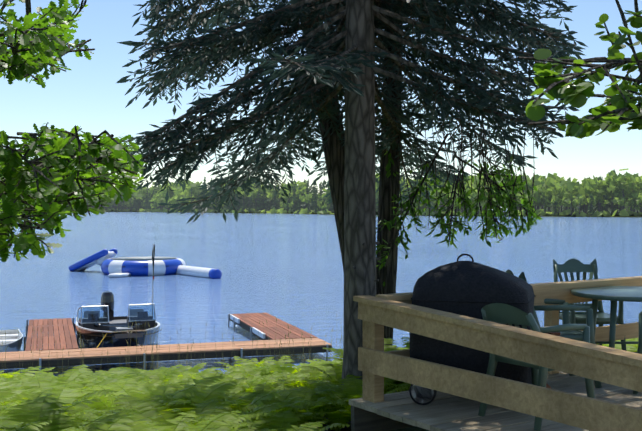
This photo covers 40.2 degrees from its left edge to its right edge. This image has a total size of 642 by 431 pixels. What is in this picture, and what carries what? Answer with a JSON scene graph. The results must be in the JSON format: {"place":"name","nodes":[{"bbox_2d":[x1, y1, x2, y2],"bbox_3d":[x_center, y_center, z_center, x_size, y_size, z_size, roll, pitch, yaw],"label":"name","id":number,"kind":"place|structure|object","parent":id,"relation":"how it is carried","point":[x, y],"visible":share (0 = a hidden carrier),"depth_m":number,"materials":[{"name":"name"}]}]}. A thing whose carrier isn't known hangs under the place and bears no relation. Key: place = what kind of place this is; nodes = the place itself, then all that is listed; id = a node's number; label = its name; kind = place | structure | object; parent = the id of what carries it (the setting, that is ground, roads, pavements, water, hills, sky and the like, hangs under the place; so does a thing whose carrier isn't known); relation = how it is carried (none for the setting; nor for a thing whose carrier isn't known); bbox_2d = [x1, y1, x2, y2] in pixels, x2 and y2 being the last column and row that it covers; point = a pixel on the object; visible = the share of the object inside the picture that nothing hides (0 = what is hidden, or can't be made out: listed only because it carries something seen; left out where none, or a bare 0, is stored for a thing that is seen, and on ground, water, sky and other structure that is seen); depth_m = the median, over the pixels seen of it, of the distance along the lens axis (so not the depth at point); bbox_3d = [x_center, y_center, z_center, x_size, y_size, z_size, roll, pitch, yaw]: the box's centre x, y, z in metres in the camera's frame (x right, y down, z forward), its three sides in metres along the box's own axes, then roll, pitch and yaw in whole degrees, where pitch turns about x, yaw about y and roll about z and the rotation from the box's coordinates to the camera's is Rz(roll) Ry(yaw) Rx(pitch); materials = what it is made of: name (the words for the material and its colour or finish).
{"place":"outdoors","nodes":[
{"label":"outdoors","id":0,"kind":"place"},
{"bbox_2d":[0,212,641,376],"bbox_3d":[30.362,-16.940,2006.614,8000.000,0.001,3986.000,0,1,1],"label":"lake water","id":1,"kind":"structure","parent":0,"point":[287,268],"depth_m":60.40,"materials":[{"name":"blue liquid"}]},
{"bbox_2d":[0,329,22,351],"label":"boat","id":2,"kind":"object","parent":1,"relation":"on","point":[14,338],"visible":0.81,"depth_m":24.58,"materials":[{"name":"white paint"}]},
{"bbox_2d":[75,244,159,348],"bbox_3d":[-5.906,2.626,25.737,2.432,3.516,6.837,0,1,-19],"label":"fishing boat","id":3,"kind":"object","parent":1,"relation":"on","point":[93,327],"visible":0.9,"depth_m":25.26,"materials":[{"name":"black"}]},
{"bbox_2d":[69,248,221,278],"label":"inflatable water trampoline","id":4,"kind":"object","parent":1,"relation":"on","point":[108,263],"visible":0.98,"depth_m":51.60,"materials":[{"name":"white plastic"}]},
{"bbox_2d":[24,313,316,350],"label":"dock arms","id":5,"kind":"object","parent":1,"relation":"in","point":[61,327],"visible":0.75,"depth_m":25.98},
{"bbox_2d":[198,348,342,369],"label":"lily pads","id":6,"kind":"object","parent":1,"relation":"on","point":[230,365],"visible":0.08,"depth_m":22.29,"materials":[{"name":"green plant"}]},
{"bbox_2d":[0,0,641,193],"label":"sky","id":7,"kind":"structure","parent":0,"point":[88,95],"materials":[{"name":"blue"}]},
{"bbox_2d":[64,202,641,430],"bbox_3d":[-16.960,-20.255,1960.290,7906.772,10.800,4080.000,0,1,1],"label":"ground","id":8,"kind":"structure","parent":0,"point":[413,428],"depth_m":378.05,"materials":[{"name":"green plant"}]},
{"bbox_2d":[0,0,147,261],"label":"oak tree","id":9,"kind":"object","parent":8,"relation":"on","point":[62,164],"visible":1,"depth_m":4.66,"materials":[{"name":"green plant"}]},
{"bbox_2d":[0,338,331,369],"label":"dock walkway","id":10,"kind":"structure","parent":8,"relation":"on","point":[241,349],"depth_m":22.19,"materials":[{"name":"beige wood"}]},
{"bbox_2d":[2,314,342,376],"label":"reeds","id":11,"kind":"object","parent":8,"relation":"on","point":[179,353],"visible":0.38,"depth_m":19.91,"materials":[{"name":"green plant"}]},
{"bbox_2d":[0,324,637,430],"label":"ferns","id":12,"kind":"object","parent":8,"relation":"on","point":[261,395],"visible":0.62,"depth_m":7.11,"materials":[{"name":"green plant"}]},
{"bbox_2d":[0,167,641,216],"bbox_3d":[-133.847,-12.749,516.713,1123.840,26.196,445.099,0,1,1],"label":"shore forest","id":13,"kind":"object","parent":8,"relation":"on","point":[612,190],"visible":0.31,"depth_m":376.35,"materials":[{"name":"green plant"}]},
{"bbox_2d":[116,0,587,385],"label":"spruce tree","id":14,"kind":"object","parent":8,"relation":"on","point":[347,68],"visible":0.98,"depth_m":8.38,"materials":[{"name":"green plant"}]},
{"bbox_2d":[305,10,542,390],"bbox_3d":[1.908,-5.122,10.816,7.524,14.818,6.924,0,1,1],"label":"ash tree","id":15,"kind":"object","parent":8,"relation":"on","point":[389,227],"visible":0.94,"depth_m":9.97,"materials":[{"name":"green plant"}]},
{"bbox_2d":[349,371,641,430],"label":"deck floor","id":16,"kind":"structure","parent":8,"relation":"on","point":[442,411],"depth_m":6.46,"materials":[{"name":"grey wood"}]},
{"bbox_2d":[409,254,535,404],"bbox_3d":[1.163,0.848,6.699,0.903,1.113,0.677,0,1,17],"label":"covered grill","id":17,"kind":"object","parent":16,"relation":"on","point":[472,288],"visible":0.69,"depth_m":6.43,"materials":[{"name":"fabric"}]},
{"bbox_2d":[353,295,641,430],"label":"deck railing","id":18,"kind":"object","parent":16,"relation":"on","point":[377,364],"visible":1,"depth_m":5.44,"materials":[{"name":"brown wood"}]},
{"bbox_2d":[376,276,641,373],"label":"deck railing","id":19,"kind":"object","parent":16,"relation":"on","point":[555,290],"depth_m":7.77,"materials":[{"name":"brown wood"}]},
{"bbox_2d":[478,303,594,430],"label":"garden chair","id":20,"kind":"object","parent":16,"relation":"on","point":[505,314],"visible":0.56,"depth_m":5.95,"materials":[{"name":"green plastic"}]},
{"bbox_2d":[503,268,601,387],"bbox_3d":[1.897,0.924,7.334,0.696,0.956,0.550,0,1,-8],"label":"chair","id":21,"kind":"object","parent":16,"relation":"on","point":[564,307],"visible":0.27,"depth_m":7.12,"materials":[{"name":"green plastic"}]},
{"bbox_2d":[546,332,560,388],"bbox_3d":[1.546,1.169,7.051,0.530,0.494,0.500,0,1,-25],"label":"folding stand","id":22,"kind":"object","parent":16,"relation":"on","point":[555,334],"visible":0.04,"depth_m":6.93,"materials":[{"name":"wood"}]},
{"bbox_2d":[553,258,626,350],"bbox_3d":[2.563,0.912,8.486,0.550,0.956,0.696,0,1,-5],"label":"garden chair","id":23,"kind":"object","parent":16,"relation":"on","point":[572,265],"visible":0.54,"depth_m":8.70,"materials":[{"name":"green plastic"}]},
{"bbox_2d":[571,286,641,352],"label":"patio table","id":24,"kind":"object","parent":16,"relation":"on","point":[613,294],"visible":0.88,"depth_m":7.38,"materials":[{"name":"plastic"}]},
{"bbox_2d":[633,311,641,393],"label":"garden chair","id":25,"kind":"object","parent":16,"relation":"on","point":[639,350],"visible":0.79,"depth_m":6.80,"materials":[{"name":"green plastic"}]},
{"bbox_2d":[518,0,641,138],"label":"aspen tree","id":26,"kind":"object","parent":8,"relation":"on","point":[616,112],"visible":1,"depth_m":3.20,"materials":[{"name":"green plant"}]}
]}

